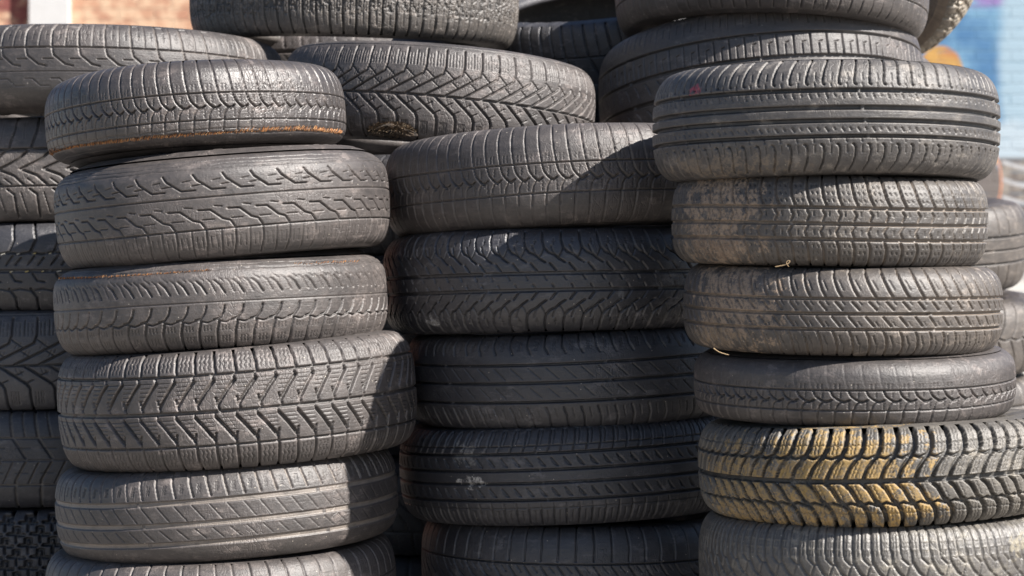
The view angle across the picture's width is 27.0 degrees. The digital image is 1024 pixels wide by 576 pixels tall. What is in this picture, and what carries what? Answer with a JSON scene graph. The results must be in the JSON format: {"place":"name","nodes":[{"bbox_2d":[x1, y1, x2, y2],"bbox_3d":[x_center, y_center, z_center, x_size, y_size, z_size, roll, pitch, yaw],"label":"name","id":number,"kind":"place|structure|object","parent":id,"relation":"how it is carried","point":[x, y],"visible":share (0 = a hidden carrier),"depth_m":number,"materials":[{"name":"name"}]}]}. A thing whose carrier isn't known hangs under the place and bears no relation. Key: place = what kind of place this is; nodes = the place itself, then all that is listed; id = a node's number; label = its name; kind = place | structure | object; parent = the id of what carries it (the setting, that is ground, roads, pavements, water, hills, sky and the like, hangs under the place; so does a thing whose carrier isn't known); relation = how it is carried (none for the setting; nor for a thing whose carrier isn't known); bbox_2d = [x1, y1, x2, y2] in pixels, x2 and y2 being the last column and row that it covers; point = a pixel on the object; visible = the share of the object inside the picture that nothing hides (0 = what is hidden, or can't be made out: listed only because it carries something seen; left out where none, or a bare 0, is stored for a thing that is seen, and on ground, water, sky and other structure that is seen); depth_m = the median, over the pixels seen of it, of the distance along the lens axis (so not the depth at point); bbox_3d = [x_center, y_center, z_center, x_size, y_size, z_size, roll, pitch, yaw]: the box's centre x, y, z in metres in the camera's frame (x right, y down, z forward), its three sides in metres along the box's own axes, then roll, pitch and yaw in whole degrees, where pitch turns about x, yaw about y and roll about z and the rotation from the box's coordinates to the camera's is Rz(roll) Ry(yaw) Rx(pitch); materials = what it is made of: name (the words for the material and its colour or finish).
{"place":"outdoors","nodes":[
{"label":"outdoors","id":0,"kind":"place"},
{"bbox_2d":[0,507,62,575],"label":"tyre","id":1,"kind":"object","parent":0,"point":[30,544],"visible":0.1,"depth_m":4.41,"materials":[{"name":"rubber"}]},
{"bbox_2d":[0,409,73,507],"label":"tyre","id":2,"kind":"object","parent":1,"relation":"on","point":[35,463],"visible":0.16,"depth_m":4.40,"materials":[{"name":"rubber"}]},
{"bbox_2d":[0,309,71,410],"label":"tyre","id":3,"kind":"object","parent":2,"relation":"on","point":[34,355],"visible":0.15,"depth_m":4.40,"materials":[{"name":"rubber"}]},
{"bbox_2d":[0,222,72,310],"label":"tyre","id":4,"kind":"object","parent":3,"relation":"on","point":[34,266],"visible":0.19,"depth_m":4.40,"materials":[{"name":"rubber"}]},
{"bbox_2d":[0,116,78,222],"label":"tyre","id":5,"kind":"object","parent":4,"relation":"on","point":[33,173],"visible":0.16,"depth_m":4.40,"materials":[{"name":"rubber"}]},
{"bbox_2d":[15,114,44,116],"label":"tyre","id":6,"kind":"object","parent":5,"relation":"on","point":[33,115],"depth_m":4.90,"materials":[{"name":"rubber"}]},
{"bbox_2d":[270,36,434,60],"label":"tyre","id":7,"kind":"object","parent":6,"relation":"on","point":[284,47],"visible":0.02,"depth_m":5.01,"materials":[{"name":"rubber"}]},
{"bbox_2d":[0,24,281,117],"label":"tyre","id":8,"kind":"object","parent":5,"relation":"on","point":[39,63],"visible":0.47,"depth_m":4.34,"materials":[{"name":"rubber"}]},
{"bbox_2d":[45,533,395,575],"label":"tyre","id":9,"kind":"object","parent":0,"point":[373,556],"visible":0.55,"depth_m":3.77,"materials":[{"name":"rubber"}]},
{"bbox_2d":[55,449,397,564],"bbox_3d":[-0.532,0.393,4.003,0.636,0.172,0.636,-4,1,0],"label":"tyre","id":10,"kind":"object","parent":9,"relation":"on","point":[202,515],"visible":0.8,"depth_m":3.72,"materials":[{"name":"rubber"}]},
{"bbox_2d":[57,330,416,471],"bbox_3d":[-0.511,0.207,4.000,0.665,0.218,0.665,-4,1,0],"label":"tyre","id":11,"kind":"object","parent":10,"relation":"on","point":[262,405],"visible":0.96,"depth_m":3.71,"materials":[{"name":"rubber"}]},
{"bbox_2d":[53,249,387,355],"bbox_3d":[-0.542,0.024,4.000,0.619,0.176,0.619,-3,1,0],"label":"tyre","id":12,"kind":"object","parent":11,"relation":"on","point":[243,301],"visible":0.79,"depth_m":3.73,"materials":[{"name":"rubber"}]},
{"bbox_2d":[54,144,390,268],"bbox_3d":[-0.541,-0.148,3.999,0.624,0.197,0.623,-5,0,0],"label":"tyre","id":13,"kind":"object","parent":12,"relation":"on","point":[197,205],"visible":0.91,"depth_m":3.73,"materials":[{"name":"rubber"}]},
{"bbox_2d":[44,59,345,169],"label":"tyre","id":14,"kind":"object","parent":13,"relation":"on","point":[138,110],"visible":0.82,"depth_m":3.77,"materials":[{"name":"rubber"}]},
{"bbox_2d":[388,419,419,455],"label":"tyre","id":15,"kind":"object","parent":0,"point":[394,451],"depth_m":4.59,"materials":[{"name":"rubber"}]},
{"bbox_2d":[370,255,416,343],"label":"tyre","id":16,"kind":"object","parent":15,"relation":"on","point":[387,326],"visible":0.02,"depth_m":4.60,"materials":[{"name":"rubber"}]},
{"bbox_2d":[349,155,399,255],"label":"tyre","id":17,"kind":"object","parent":16,"relation":"on","point":[382,247],"visible":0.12,"depth_m":4.64,"materials":[{"name":"rubber"}]},
{"bbox_2d":[287,40,595,154],"bbox_3d":[-0.157,-0.386,4.551,0.667,0.206,0.667,5,0,0],"label":"tyre","id":18,"kind":"object","parent":17,"relation":"on","point":[426,90],"visible":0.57,"depth_m":4.25,"materials":[{"name":"rubber"}]},
{"bbox_2d":[189,0,518,49],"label":"tyre","id":19,"kind":"object","parent":18,"relation":"on","point":[491,24],"visible":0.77,"depth_m":4.57,"materials":[{"name":"rubber"}]},
{"bbox_2d":[366,120,417,138],"bbox_3d":[-0.238,-0.315,4.238,0.104,0.037,0.055,0,0,0],"label":"moss clump","id":20,"kind":"object","parent":18,"relation":"attached to","point":[392,130],"visible":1,"depth_m":4.22,"materials":[{"name":"plant"}]},
{"bbox_2d":[421,511,709,575],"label":"tyre","id":21,"kind":"object","parent":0,"point":[669,546],"visible":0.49,"depth_m":3.92,"materials":[{"name":"rubber"}]},
{"bbox_2d":[399,416,718,525],"bbox_3d":[0.121,0.342,4.200,0.683,0.190,0.683,-3,0,0],"label":"tyre","id":22,"kind":"object","parent":21,"relation":"on","point":[552,475],"visible":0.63,"depth_m":3.90,"materials":[{"name":"rubber"}]},
{"bbox_2d":[408,327,710,428],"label":"tyre","id":23,"kind":"object","parent":22,"relation":"on","point":[546,379],"visible":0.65,"depth_m":3.90,"materials":[{"name":"rubber"}]},
{"bbox_2d":[383,226,698,335],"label":"tyre","id":24,"kind":"object","parent":23,"relation":"on","point":[538,280],"visible":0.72,"depth_m":3.88,"materials":[{"name":"rubber"}]},
{"bbox_2d":[386,123,678,236],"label":"tyre","id":25,"kind":"object","parent":24,"relation":"on","point":[577,175],"visible":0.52,"depth_m":3.88,"materials":[{"name":"rubber"}]},
{"bbox_2d":[699,510,1023,575],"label":"tyre","id":26,"kind":"object","parent":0,"point":[729,546],"visible":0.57,"depth_m":3.39,"materials":[{"name":"rubber"}]},
{"bbox_2d":[698,408,1023,526],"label":"tyre","id":27,"kind":"object","parent":26,"relation":"on","point":[893,475],"visible":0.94,"depth_m":3.38,"materials":[{"name":"rubber"}]},
{"bbox_2d":[694,346,1015,425],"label":"tyre","id":28,"kind":"object","parent":27,"relation":"on","point":[801,390],"visible":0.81,"depth_m":3.43,"materials":[{"name":"rubber"}]},
{"bbox_2d":[683,264,1002,355],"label":"tyre","id":29,"kind":"object","parent":28,"relation":"on","point":[857,311],"visible":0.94,"depth_m":3.42,"materials":[{"name":"rubber"}]},
{"bbox_2d":[671,175,987,268],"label":"tyre","id":30,"kind":"object","parent":29,"relation":"on","point":[847,221],"visible":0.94,"depth_m":3.42,"materials":[{"name":"rubber"}]},
{"bbox_2d":[652,59,1000,182],"bbox_3d":[0.534,-0.273,3.651,0.588,0.191,0.588,0,0,0],"label":"tyre","id":31,"kind":"object","parent":30,"relation":"on","point":[852,117],"visible":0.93,"depth_m":3.40,"materials":[{"name":"rubber"}]},
{"bbox_2d":[1011,373,1023,408],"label":"tyre","id":32,"kind":"object","parent":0,"point":[1018,403],"visible":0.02,"depth_m":5.69,"materials":[{"name":"rubber"}]},
{"bbox_2d":[995,290,1023,373],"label":"tyre","id":33,"kind":"object","parent":32,"relation":"on","point":[1011,340],"visible":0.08,"depth_m":5.66,"materials":[{"name":"rubber"}]},
{"bbox_2d":[972,197,1023,289],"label":"tyre","id":34,"kind":"object","parent":33,"relation":"on","point":[1002,258],"visible":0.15,"depth_m":5.68,"materials":[{"name":"rubber"}]},
{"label":"tyre","id":35,"kind":"object","parent":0,"visible":0},
{"bbox_2d":[383,456,426,555],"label":"tyre","id":36,"kind":"object","parent":35,"relation":"on","point":[403,532],"visible":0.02,"depth_m":4.58,"materials":[{"name":"rubber"}]},
{"bbox_3d":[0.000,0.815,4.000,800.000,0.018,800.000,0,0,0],"label":"ground","id":37,"kind":"structure","parent":0,"visible":0},
{"bbox_2d":[29,0,70,23],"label":"pillar","id":38,"kind":"structure","parent":37,"relation":"on","point":[49,11],"depth_m":14.91,"materials":[{"name":"white paint"}]},
{"bbox_2d":[0,0,192,29],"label":"brick wall","id":39,"kind":"structure","parent":37,"relation":"on","point":[167,13],"depth_m":15.00,"materials":[{"name":"brick"}]},
{"bbox_2d":[922,0,1023,373],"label":"mural wall","id":40,"kind":"structure","parent":37,"relation":"on","point":[986,37],"depth_m":15.00,"materials":[{"name":"paint"}]},
{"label":"tyre","id":41,"kind":"object","parent":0,"visible":0},
{"bbox_2d":[598,12,922,122],"bbox_3d":[0.561,-0.422,4.800,0.730,0.277,0.730,-4,-7,0],"label":"tyre","id":42,"kind":"object","parent":41,"relation":"on","point":[637,70],"visible":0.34,"depth_m":4.50,"materials":[{"name":"rubber"}]},
{"bbox_2d":[615,0,928,37],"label":"tyre","id":43,"kind":"object","parent":42,"relation":"on","point":[634,17],"visible":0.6,"depth_m":4.49,"materials":[{"name":"rubber"}]},
{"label":"tyre","id":44,"kind":"object","parent":41,"relation":"on","visible":0},
{"bbox_2d":[505,0,679,122],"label":"tyre","id":45,"kind":"object","parent":44,"relation":"on","point":[586,36],"visible":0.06,"depth_m":4.94,"materials":[{"name":"rubber"}]},
{"bbox_2d":[917,0,972,53],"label":"tyre","id":46,"kind":"object","parent":44,"relation":"on","point":[944,18],"visible":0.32,"depth_m":5.20,"materials":[{"name":"rubber"}]}
]}

